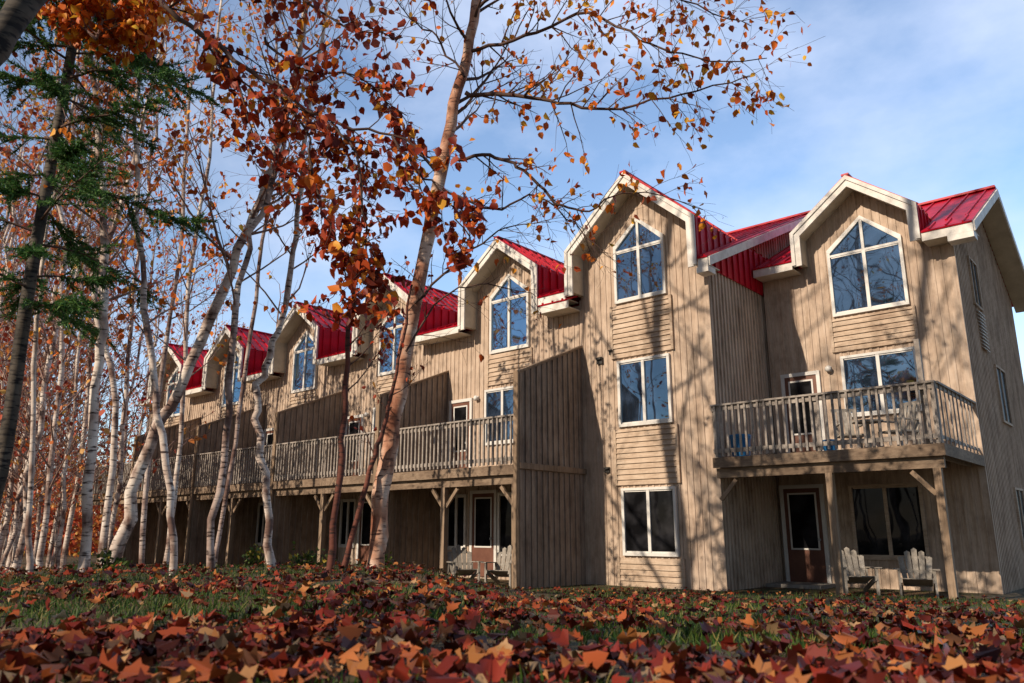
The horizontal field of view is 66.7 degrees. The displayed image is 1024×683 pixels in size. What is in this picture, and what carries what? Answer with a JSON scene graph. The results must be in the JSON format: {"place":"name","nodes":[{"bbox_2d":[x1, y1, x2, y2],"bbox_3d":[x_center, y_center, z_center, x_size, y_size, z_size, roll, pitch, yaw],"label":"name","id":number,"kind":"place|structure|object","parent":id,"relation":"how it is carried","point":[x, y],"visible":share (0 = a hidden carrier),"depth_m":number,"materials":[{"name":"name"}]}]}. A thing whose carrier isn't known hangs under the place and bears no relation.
{"place":"outdoors","nodes":[
{"label":"outdoors","id":0,"kind":"place"},
{"bbox_2d":[0,534,1023,682],"bbox_3d":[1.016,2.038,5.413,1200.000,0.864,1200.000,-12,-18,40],"label":"ground","id":1,"kind":"structure","parent":0,"point":[1012,595],"depth_m":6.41,"materials":[{"name":"plant"}]},
{"bbox_2d":[0,267,38,530],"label":"birch tree","id":2,"kind":"object","parent":1,"relation":"on","point":[5,356],"visible":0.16,"depth_m":21.10,"materials":[{"name":"brown plant"}]},
{"bbox_2d":[0,184,45,503],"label":"birch tree","id":3,"kind":"object","parent":1,"relation":"on","point":[13,331],"depth_m":28.93,"materials":[{"name":"brown plant"}]},
{"bbox_2d":[0,187,54,381],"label":"birch tree","id":4,"kind":"object","parent":1,"relation":"on","point":[2,233],"visible":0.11,"depth_m":23.37,"materials":[{"name":"orange plant"}]},
{"bbox_2d":[0,122,55,422],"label":"birch tree","id":5,"kind":"object","parent":1,"relation":"on","point":[5,334],"visible":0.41,"depth_m":17.94,"materials":[{"name":"brown plant"}]},
{"bbox_2d":[0,52,56,440],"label":"birch tree","id":6,"kind":"object","parent":1,"relation":"on","point":[18,113],"visible":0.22,"depth_m":24.28,"materials":[{"name":"brown plant"}]},
{"bbox_2d":[0,112,58,420],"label":"birch tree","id":7,"kind":"object","parent":1,"relation":"on","point":[22,125],"visible":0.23,"depth_m":19.66,"materials":[{"name":"brown plant"}]},
{"bbox_2d":[1,204,60,557],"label":"birch tree","id":8,"kind":"object","parent":1,"relation":"on","point":[5,544],"visible":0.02,"depth_m":29.85,"materials":[{"name":"brown plant"}]},
{"bbox_2d":[0,145,62,507],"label":"birch tree","id":9,"kind":"object","parent":1,"relation":"on","point":[1,210],"visible":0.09,"depth_m":24.75,"materials":[{"name":"brown plant"}]},
{"bbox_2d":[0,159,73,523],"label":"birch tree","id":10,"kind":"object","parent":1,"relation":"on","point":[36,496],"visible":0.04,"depth_m":24.02,"materials":[{"name":"brown plant"}]},
{"bbox_2d":[2,100,77,440],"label":"birch tree","id":11,"kind":"object","parent":1,"relation":"on","point":[34,213],"visible":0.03,"depth_m":28.04,"materials":[{"name":"brown plant"}]},
{"bbox_2d":[31,359,67,537],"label":"birch tree","id":12,"kind":"object","parent":1,"relation":"on","point":[41,465],"visible":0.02,"depth_m":38.28,"materials":[{"name":"brown plant"}]},
{"bbox_2d":[13,364,86,537],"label":"birch tree","id":13,"kind":"object","parent":1,"relation":"on","point":[58,476],"visible":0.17,"depth_m":33.28,"materials":[{"name":"brown plant"}]},
{"bbox_2d":[0,55,101,361],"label":"birch tree","id":14,"kind":"object","parent":1,"relation":"on","point":[36,166],"visible":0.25,"depth_m":20.21,"materials":[{"name":"brown plant"}]},
{"bbox_2d":[2,39,114,567],"bbox_3d":[-13.610,-1.867,23.099,3.574,17.144,4.502,3,-14,-13],"label":"birch tree","id":15,"kind":"object","parent":1,"relation":"on","point":[46,285],"visible":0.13,"depth_m":22.85,"materials":[{"name":"brown plant"}]},
{"bbox_2d":[0,98,118,560],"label":"birch tree","id":16,"kind":"object","parent":1,"relation":"on","point":[1,526],"visible":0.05,"depth_m":24.86,"materials":[{"name":"brown plant"}]},
{"bbox_2d":[0,20,123,573],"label":"birch tree","id":17,"kind":"object","parent":1,"relation":"on","point":[36,334],"visible":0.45,"depth_m":8.68,"materials":[{"name":"white plant"}]},
{"bbox_2d":[15,182,114,524],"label":"birch tree","id":18,"kind":"object","parent":1,"relation":"on","point":[58,336],"visible":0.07,"depth_m":35.83,"materials":[{"name":"brown plant"}]},
{"bbox_2d":[5,147,126,567],"bbox_3d":[-13.929,0.064,24.323,2.900,13.912,3.654,-6,-15,23],"label":"birch tree","id":19,"kind":"object","parent":1,"relation":"on","point":[38,523],"visible":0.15,"depth_m":22.96,"materials":[{"name":"brown plant"}]},
{"bbox_2d":[0,426,132,556],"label":"woods","id":20,"kind":"object","parent":1,"relation":"on","point":[75,541],"visible":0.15,"depth_m":37.81,"materials":[{"name":"red plant"}]},
{"bbox_2d":[0,121,143,571],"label":"birch tree","id":21,"kind":"object","parent":1,"relation":"on","point":[20,521],"visible":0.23,"depth_m":19.19,"materials":[{"name":"brown plant"}]},
{"bbox_2d":[0,0,146,568],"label":"birch tree","id":22,"kind":"object","parent":1,"relation":"on","point":[50,480],"visible":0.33,"depth_m":17.18,"materials":[{"name":"white plant"}]},
{"bbox_2d":[35,256,111,546],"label":"birch tree","id":23,"kind":"object","parent":1,"relation":"on","point":[78,413],"visible":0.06,"depth_m":43.42,"materials":[{"name":"brown plant"}]},
{"bbox_2d":[31,289,116,566],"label":"birch tree","id":24,"kind":"object","parent":1,"relation":"on","point":[57,530],"visible":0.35,"depth_m":21.33,"materials":[{"name":"brown plant"}]},
{"bbox_2d":[0,8,147,571],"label":"birch tree","id":25,"kind":"object","parent":1,"relation":"on","point":[8,562],"visible":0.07,"depth_m":21.31,"materials":[{"name":"brown plant"}]},
{"bbox_2d":[17,108,151,567],"bbox_3d":[-10.621,-0.209,19.101,3.134,11.932,2.488,0,-14,-1],"label":"birch tree","id":26,"kind":"object","parent":1,"relation":"on","point":[65,508],"visible":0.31,"depth_m":18.69,"materials":[{"name":"brown plant"}]},
{"bbox_2d":[0,3,173,571],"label":"birch tree","id":27,"kind":"object","parent":1,"relation":"on","point":[18,558],"visible":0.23,"depth_m":18.19,"materials":[{"name":"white plant"}]},
{"bbox_2d":[0,44,173,555],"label":"birch tree","id":28,"kind":"object","parent":1,"relation":"on","point":[9,503],"visible":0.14,"depth_m":19.69,"materials":[{"name":"brown plant"}]},
{"bbox_2d":[55,352,122,533],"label":"birch tree","id":29,"kind":"object","parent":1,"relation":"on","point":[100,427],"visible":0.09,"depth_m":48.69,"materials":[{"name":"brown plant"}]},
{"bbox_2d":[31,126,151,567],"bbox_3d":[-13.546,-0.327,24.706,3.100,14.871,3.905,6,-15,-24],"label":"birch tree","id":30,"kind":"object","parent":1,"relation":"on","point":[49,554],"visible":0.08,"depth_m":23.99,"materials":[{"name":"white plant"}]},
{"bbox_2d":[0,92,187,571],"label":"birch tree","id":31,"kind":"object","parent":1,"relation":"on","point":[15,529],"visible":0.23,"depth_m":18.88,"materials":[{"name":"white plant"}]},
{"bbox_2d":[66,548,132,572],"bbox_3d":[-4.328,2.319,8.164,0.613,0.304,0.372,7,-16,-28],"label":"weed plant","id":32,"kind":"object","parent":1,"relation":"on","point":[107,560],"visible":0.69,"depth_m":8.21,"materials":[{"name":"green plant"}]},
{"bbox_2d":[0,0,206,575],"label":"birch tree","id":33,"kind":"object","parent":1,"relation":"on","point":[118,25],"visible":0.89,"depth_m":8.09,"materials":[{"name":"white plant"}]},
{"bbox_2d":[65,206,145,511],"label":"birch tree","id":34,"kind":"object","parent":1,"relation":"on","point":[108,463],"visible":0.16,"depth_m":37.14,"materials":[{"name":"brown plant"}]},
{"bbox_2d":[78,308,133,553],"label":"birch tree","id":35,"kind":"object","parent":1,"relation":"on","point":[110,396],"visible":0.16,"depth_m":41.83,"materials":[{"name":"brown plant"}]},
{"bbox_2d":[0,0,217,563],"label":"birch tree","id":36,"kind":"object","parent":1,"relation":"on","point":[104,534],"visible":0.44,"depth_m":12.29,"materials":[{"name":"white plant"}]},
{"bbox_2d":[38,11,180,570],"bbox_3d":[-11.482,-2.108,22.191,3.582,17.184,4.513,7,-15,-27],"label":"birch tree","id":37,"kind":"object","parent":1,"relation":"on","point":[63,558],"visible":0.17,"depth_m":21.28,"materials":[{"name":"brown plant"}]},
{"bbox_2d":[0,0,225,503],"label":"spruce tree","id":38,"kind":"object","parent":1,"relation":"on","point":[33,251],"visible":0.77,"depth_m":8.15,"materials":[{"name":"green plant"}]},
{"bbox_2d":[113,363,144,535],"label":"birch tree","id":39,"kind":"object","parent":1,"relation":"on","point":[130,425],"visible":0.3,"depth_m":45.56,"materials":[{"name":"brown plant"}]},
{"bbox_2d":[95,309,167,524],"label":"birch tree","id":40,"kind":"object","parent":1,"relation":"on","point":[152,330],"visible":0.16,"depth_m":46.33,"materials":[{"name":"brown plant"}]},
{"bbox_2d":[79,174,186,507],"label":"birch tree","id":41,"kind":"object","parent":1,"relation":"on","point":[136,363],"visible":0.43,"depth_m":26.72,"materials":[{"name":"white plant"}]},
{"bbox_2d":[55,4,217,551],"bbox_3d":[-10.482,-2.289,22.147,3.652,17.520,4.601,-2,-14,8],"label":"birch tree","id":42,"kind":"object","parent":1,"relation":"on","point":[127,360],"visible":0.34,"depth_m":21.55,"materials":[{"name":"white plant"}]},
{"bbox_2d":[78,343,211,564],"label":"row house","id":43,"kind":"structure","parent":1,"relation":"on","point":[193,408],"depth_m":28.94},
{"bbox_2d":[166,367,179,417],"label":"window","id":44,"kind":"structure","parent":43,"relation":"in","point":[177,413],"depth_m":31.83,"materials":[{"name":"glass"}]},
{"bbox_2d":[104,230,185,479],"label":"birch tree","id":45,"kind":"object","parent":1,"relation":"on","point":[171,331],"visible":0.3,"depth_m":40.25,"materials":[{"name":"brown plant"}]},
{"bbox_2d":[128,330,163,436],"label":"birch tree","id":46,"kind":"object","parent":1,"relation":"on","point":[135,357],"visible":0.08,"depth_m":44.30,"materials":[{"name":"brown plant"}]},
{"bbox_2d":[69,4,240,573],"bbox_3d":[-4.420,-1.446,9.023,2.179,8.214,1.952,1,-14,-5],"label":"birch tree","id":47,"kind":"object","parent":1,"relation":"on","point":[147,333],"visible":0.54,"depth_m":8.47,"materials":[{"name":"white plant"}]},
{"bbox_2d":[100,258,211,457],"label":"birch tree","id":48,"kind":"object","parent":1,"relation":"on","point":[173,325],"visible":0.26,"depth_m":41.54,"materials":[{"name":"white plant"}]},
{"bbox_2d":[92,0,259,567],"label":"birch tree","id":49,"kind":"object","parent":1,"relation":"on","point":[188,285],"visible":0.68,"depth_m":12.60,"materials":[{"name":"white plant"}]},
{"bbox_2d":[104,0,251,563],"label":"birch tree","id":50,"kind":"object","parent":1,"relation":"on","point":[142,539],"visible":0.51,"depth_m":14.82,"materials":[{"name":"white bark"},{"name":"pale twig bark"},{"name":"orange leaves"}]},
{"bbox_2d":[132,254,227,449],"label":"birch tree","id":51,"kind":"object","parent":1,"relation":"on","point":[211,300],"visible":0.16,"depth_m":45.28,"materials":[{"name":"brown plant"}]},
{"bbox_2d":[159,300,203,355],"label":"birch tree","id":52,"kind":"object","parent":1,"relation":"on","point":[188,325],"visible":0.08,"depth_m":49.78,"materials":[{"name":"brown plant"}]},
{"bbox_2d":[134,324,280,567],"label":"row house","id":53,"kind":"structure","parent":1,"relation":"on","point":[245,526],"depth_m":25.99,"materials":[{"name":"wood"}]},
{"bbox_2d":[221,350,241,406],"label":"window","id":54,"kind":"structure","parent":53,"relation":"in","point":[236,386],"depth_m":28.66,"materials":[{"name":"glass"}]},
{"bbox_2d":[194,278,244,349],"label":"birch tree","id":55,"kind":"object","parent":1,"relation":"on","point":[230,298],"visible":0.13,"depth_m":46.08,"materials":[{"name":"brown plant"}]},
{"bbox_2d":[101,0,377,567],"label":"birch tree","id":56,"kind":"object","parent":1,"relation":"on","point":[126,527],"visible":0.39,"depth_m":9.73,"materials":[{"name":"white plant"}]},
{"bbox_2d":[0,0,497,354],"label":"maple tree","id":57,"kind":"object","parent":1,"relation":"on","point":[17,17],"visible":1,"depth_m":5.68,"materials":[{"name":"orange plant"}]},
{"bbox_2d":[241,543,264,566],"bbox_3d":[-3.352,2.804,10.157,0.277,0.333,0.518,8,-16,-31],"label":"weed plant","id":58,"kind":"object","parent":1,"relation":"on","point":[257,560],"visible":0.93,"depth_m":10.10,"materials":[{"name":"green plant"}]},
{"bbox_2d":[149,0,375,568],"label":"birch tree","id":59,"kind":"object","parent":1,"relation":"on","point":[268,532],"visible":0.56,"depth_m":10.29,"materials":[{"name":"white plant"}]},
{"bbox_2d":[194,0,343,571],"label":"birch tree","id":60,"kind":"object","parent":1,"relation":"on","point":[218,497],"visible":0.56,"depth_m":9.27,"materials":[{"name":"grey plant"}]},
{"bbox_2d":[214,0,335,564],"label":"birch tree","id":61,"kind":"object","parent":1,"relation":"on","point":[232,459],"visible":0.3,"depth_m":14.56,"materials":[{"name":"grey plant"}]},
{"bbox_2d":[193,301,363,567],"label":"row house","id":62,"kind":"structure","parent":1,"relation":"on","point":[304,401],"depth_m":23.70,"materials":[{"name":"wood"}]},
{"bbox_2d":[255,503,265,545],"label":"window","id":63,"kind":"structure","parent":62,"relation":"in","point":[260,529],"depth_m":25.83,"materials":[{"name":"glass"}]},
{"bbox_2d":[261,428,273,482],"bbox_3d":[-8.144,3.944,26.186,0.840,2.060,0.073,-12,-18,40],"label":"door","id":64,"kind":"structure","parent":62,"relation":"in","point":[268,433],"depth_m":26.41,"materials":[{"name":"white paint"}]},
{"bbox_2d":[291,330,317,393],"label":"window","id":65,"kind":"structure","parent":62,"relation":"in","point":[304,373],"depth_m":25.86,"materials":[{"name":"glass"}]},
{"bbox_2d":[287,541,337,569],"bbox_3d":[-2.378,2.551,9.244,0.576,0.354,0.523,4,-14,-17],"label":"weed plant","id":66,"kind":"object","parent":1,"relation":"on","point":[308,557],"visible":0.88,"depth_m":9.15,"materials":[{"name":"green plant"}]},
{"bbox_2d":[271,150,405,574],"bbox_3d":[-1.723,0.053,7.702,0.819,4.618,1.293,-29,-32,63],"label":"young tree","id":67,"kind":"object","parent":1,"relation":"on","point":[334,513],"visible":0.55,"depth_m":7.74,"materials":[{"name":"red plant"}]},
{"bbox_2d":[273,273,469,571],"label":"row house","id":68,"kind":"structure","parent":1,"relation":"on","point":[414,524],"depth_m":21.00,"materials":[{"name":"wood"}]},
{"bbox_2d":[338,499,357,547],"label":"window","id":69,"kind":"structure","parent":68,"relation":"in","point":[348,507],"depth_m":22.91,"materials":[{"name":"glass"}]},
{"bbox_2d":[344,414,364,476],"bbox_3d":[-4.760,3.242,23.304,0.840,2.060,0.109,-12,-18,40],"label":"door","id":70,"kind":"structure","parent":68,"relation":"in","point":[350,425],"depth_m":23.36,"materials":[{"name":"white paint"}]},
{"bbox_2d":[356,495,371,564],"bbox_3d":[-4.106,5.454,22.205,0.910,2.080,0.073,-12,-18,40],"label":"door","id":71,"kind":"structure","parent":68,"relation":"in","point":[364,526],"depth_m":22.30,"materials":[{"name":"brown paint"}]},
{"bbox_2d":[371,407,375,456],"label":"window","id":72,"kind":"structure","parent":68,"relation":"in","point":[374,409],"depth_m":22.90,"materials":[{"name":"white plastic"}]},
{"bbox_2d":[378,306,404,376],"bbox_3d":[-3.466,-0.065,22.975,1.330,2.060,0.077,-12,-18,40],"label":"window","id":73,"kind":"structure","parent":68,"relation":"in","point":[389,364],"depth_m":23.01,"materials":[{"name":"glass"}]},
{"bbox_2d":[339,255,437,571],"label":"young tree","id":74,"kind":"object","parent":1,"relation":"on","point":[346,559],"visible":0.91,"depth_m":8.87,"materials":[{"name":"red plant"}]},
{"bbox_2d":[385,551,392,567],"bbox_3d":[-1.571,2.647,9.387,0.260,0.235,0.346,-7,-16,28],"label":"weed plant","id":75,"kind":"object","parent":1,"relation":"on","point":[389,559],"visible":0.18,"depth_m":9.43,"materials":[{"name":"green plant"}]},
{"bbox_2d":[447,545,483,581],"bbox_3d":[-1.075,4.865,16.945,0.722,0.845,0.775,5,-14,-18],"label":"adirondack chair","id":76,"kind":"object","parent":1,"relation":"on","point":[467,570],"visible":0.82,"depth_m":17.12,"materials":[{"name":"grey wood"}]},
{"bbox_2d":[379,236,586,589],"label":"row house","id":77,"kind":"structure","parent":1,"relation":"on","point":[512,472],"depth_m":18.10,"materials":[{"name":"wood"}]},
{"bbox_2d":[447,494,467,549],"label":"window","id":78,"kind":"structure","parent":77,"relation":"in","point":[458,508],"depth_m":19.97,"materials":[{"name":"glass"}]},
{"bbox_2d":[448,398,472,468],"bbox_3d":[-1.363,2.542,20.436,0.840,2.060,0.109,-12,-18,40],"label":"door","id":79,"kind":"structure","parent":77,"relation":"in","point":[462,409],"depth_m":20.50,"materials":[{"name":"white paint"}]},
{"bbox_2d":[469,490,497,576],"bbox_3d":[-0.722,4.752,19.324,0.910,2.080,0.109,-12,-18,40],"label":"door","id":80,"kind":"structure","parent":77,"relation":"in","point":[483,503],"depth_m":19.33,"materials":[{"name":"brown paint"}]},
{"bbox_2d":[484,386,512,445],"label":"window","id":81,"kind":"structure","parent":77,"relation":"in","point":[497,401],"depth_m":19.73,"materials":[{"name":"glass"}]},
{"bbox_2d":[497,492,510,555],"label":"window","id":82,"kind":"structure","parent":77,"relation":"in","point":[503,505],"depth_m":18.96,"materials":[{"name":"glass"}]},
{"bbox_2d":[489,274,529,354],"bbox_3d":[-0.070,-0.765,20.107,1.330,2.060,0.077,-12,-18,40],"label":"window","id":83,"kind":"structure","parent":77,"relation":"in","point":[515,335],"depth_m":20.08,"materials":[{"name":"glass"}]},
{"bbox_2d":[481,545,510,586],"bbox_3d":[-0.173,4.753,16.485,0.722,0.845,0.775,-5,-15,20],"label":"adirondack chair","id":84,"kind":"object","parent":1,"relation":"on","point":[505,571],"visible":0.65,"depth_m":16.62,"materials":[{"name":"grey wood"}]},
{"bbox_2d":[0,559,1023,682],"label":"fallen leaves","id":85,"kind":"object","parent":1,"relation":"on","point":[104,642],"visible":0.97,"depth_m":2.08,"materials":[{"name":"plant"}]},
{"bbox_2d":[296,0,824,571],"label":"birch tree","id":86,"kind":"object","parent":1,"relation":"on","point":[380,494],"visible":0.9,"depth_m":9.29,"materials":[{"name":"orange plant"}]},
{"bbox_2d":[537,170,810,590],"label":"row house","id":87,"kind":"structure","parent":1,"relation":"on","point":[673,339],"depth_m":16.95,"materials":[{"name":"wood"}]},
{"bbox_2d":[613,218,666,304],"bbox_3d":[2.888,-1.908,17.739,1.330,1.960,0.077,-12,-18,40],"label":"window","id":88,"kind":"structure","parent":87,"relation":"in","point":[645,246],"depth_m":17.69,"materials":[{"name":"glass"}]},
{"bbox_2d":[616,353,673,427],"bbox_3d":[2.888,1.079,17.010,1.330,1.490,0.078,-12,-18,40],"label":"window","id":89,"kind":"structure","parent":87,"relation":"in","point":[644,384],"depth_m":16.99,"materials":[{"name":"glass"}]},
{"bbox_2d":[621,486,679,556],"bbox_3d":[2.888,3.780,16.351,1.330,1.410,0.078,-12,-18,40],"label":"window","id":90,"kind":"structure","parent":87,"relation":"in","point":[650,522],"depth_m":16.33,"materials":[{"name":"glass"}]},
{"bbox_2d":[842,547,881,595],"bbox_3d":[6.338,4.241,14.385,0.722,0.845,0.775,-1,-14,6],"label":"adirondack chair","id":91,"kind":"object","parent":1,"relation":"on","point":[853,578],"visible":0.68,"depth_m":14.52,"materials":[{"name":"grey wood"}]},
{"bbox_2d":[710,173,1023,599],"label":"row house","id":92,"kind":"structure","parent":1,"relation":"on","point":[881,303],"depth_m":16.28,"materials":[{"name":"wood"}]},
{"bbox_2d":[729,434,751,456],"bbox_3d":[4.550,2.083,15.469,0.437,0.480,0.437,-12,-18,40],"label":"storage tub","id":93,"kind":"object","parent":92,"relation":"on","point":[738,442],"visible":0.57,"depth_m":15.33,"materials":[{"name":"blue plastic"}]},
{"bbox_2d":[780,370,825,452],"bbox_3d":[6.495,1.719,17.312,0.880,2.080,0.073,-12,-18,40],"label":"door","id":94,"kind":"structure","parent":92,"relation":"in","point":[809,382],"depth_m":17.38,"materials":[{"name":"brown paint"}]},
{"bbox_2d":[779,484,831,582],"bbox_3d":[6.332,4.147,16.842,0.960,2.060,0.109,-12,-18,40],"label":"door","id":95,"kind":"structure","parent":92,"relation":"in","point":[803,513],"depth_m":16.83,"materials":[{"name":"brown paint"}]},
{"bbox_2d":[823,439,836,450],"bbox_3d":[5.898,1.944,14.433,0.284,0.260,0.284,-12,-18,40],"label":"storage tub","id":96,"kind":"object","parent":92,"relation":"on","point":[825,448],"visible":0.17,"depth_m":14.33,"materials":[{"name":"blue plastic"}]},
{"bbox_2d":[830,409,868,449],"bbox_3d":[6.675,1.788,15.380,0.520,1.010,0.675,-3,-14,11],"label":"patio chair","id":97,"kind":"object","parent":92,"relation":"on","point":[853,434],"visible":0.41,"depth_m":15.60,"materials":[{"name":"grey wood"}]},
{"bbox_2d":[851,419,883,447],"bbox_3d":[6.735,1.811,14.671,0.558,0.630,0.558,-12,-18,40],"label":"patio table","id":98,"kind":"object","parent":92,"relation":"on","point":[867,421],"visible":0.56,"depth_m":14.69,"materials":[{"name":"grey wood"}]},
{"bbox_2d":[826,215,909,317],"bbox_3d":[7.731,-1.728,17.044,1.570,2.200,0.077,-12,-18,40],"label":"window","id":99,"kind":"structure","parent":92,"relation":"in","point":[866,264],"depth_m":17.00,"materials":[{"name":"glass"}]},
{"bbox_2d":[840,346,921,417],"bbox_3d":[7.761,0.870,16.383,1.530,1.340,0.078,-12,-18,40],"label":"window","id":100,"kind":"structure","parent":92,"relation":"in","point":[893,366],"depth_m":16.40,"materials":[{"name":"glass"}]},
{"bbox_2d":[848,482,930,560],"bbox_3d":[7.641,3.659,15.811,1.410,1.510,0.078,-12,-18,40],"label":"window","id":101,"kind":"structure","parent":92,"relation":"in","point":[888,520],"depth_m":15.81,"materials":[{"name":"black glass"}]},
{"bbox_2d":[876,400,920,446],"bbox_3d":[7.351,1.619,14.684,0.675,1.010,0.520,6,-15,-23],"label":"patio chair","id":102,"kind":"object","parent":92,"relation":"on","point":[907,415],"visible":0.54,"depth_m":14.72,"materials":[{"name":"grey wood"}]},
{"bbox_2d":[966,255,983,311],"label":"window","id":103,"kind":"structure","parent":92,"relation":"in","point":[972,266],"depth_m":17.03,"materials":[{"name":"clear glass"}]},
{"bbox_2d":[994,364,1013,426],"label":"window","id":104,"kind":"structure","parent":92,"relation":"in","point":[1000,375],"depth_m":17.58,"materials":[{"name":"clear glass"}]},
{"bbox_2d":[1012,487,1023,549],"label":"window","id":105,"kind":"structure","parent":92,"relation":"in","point":[1018,493],"depth_m":16.79,"materials":[{"name":"clear glass"}]},
{"bbox_2d":[893,548,939,598],"bbox_3d":[7.091,4.058,13.635,0.722,0.845,0.775,-7,-15,25],"label":"adirondack chair","id":106,"kind":"object","parent":1,"relation":"on","point":[917,581],"visible":0.94,"depth_m":13.78,"materials":[{"name":"grey wood"}]},
{"bbox_2d":[0,0,1023,528],"label":"sky","id":107,"kind":"structure","parent":0,"point":[919,101],"materials":[{"name":"blue"}]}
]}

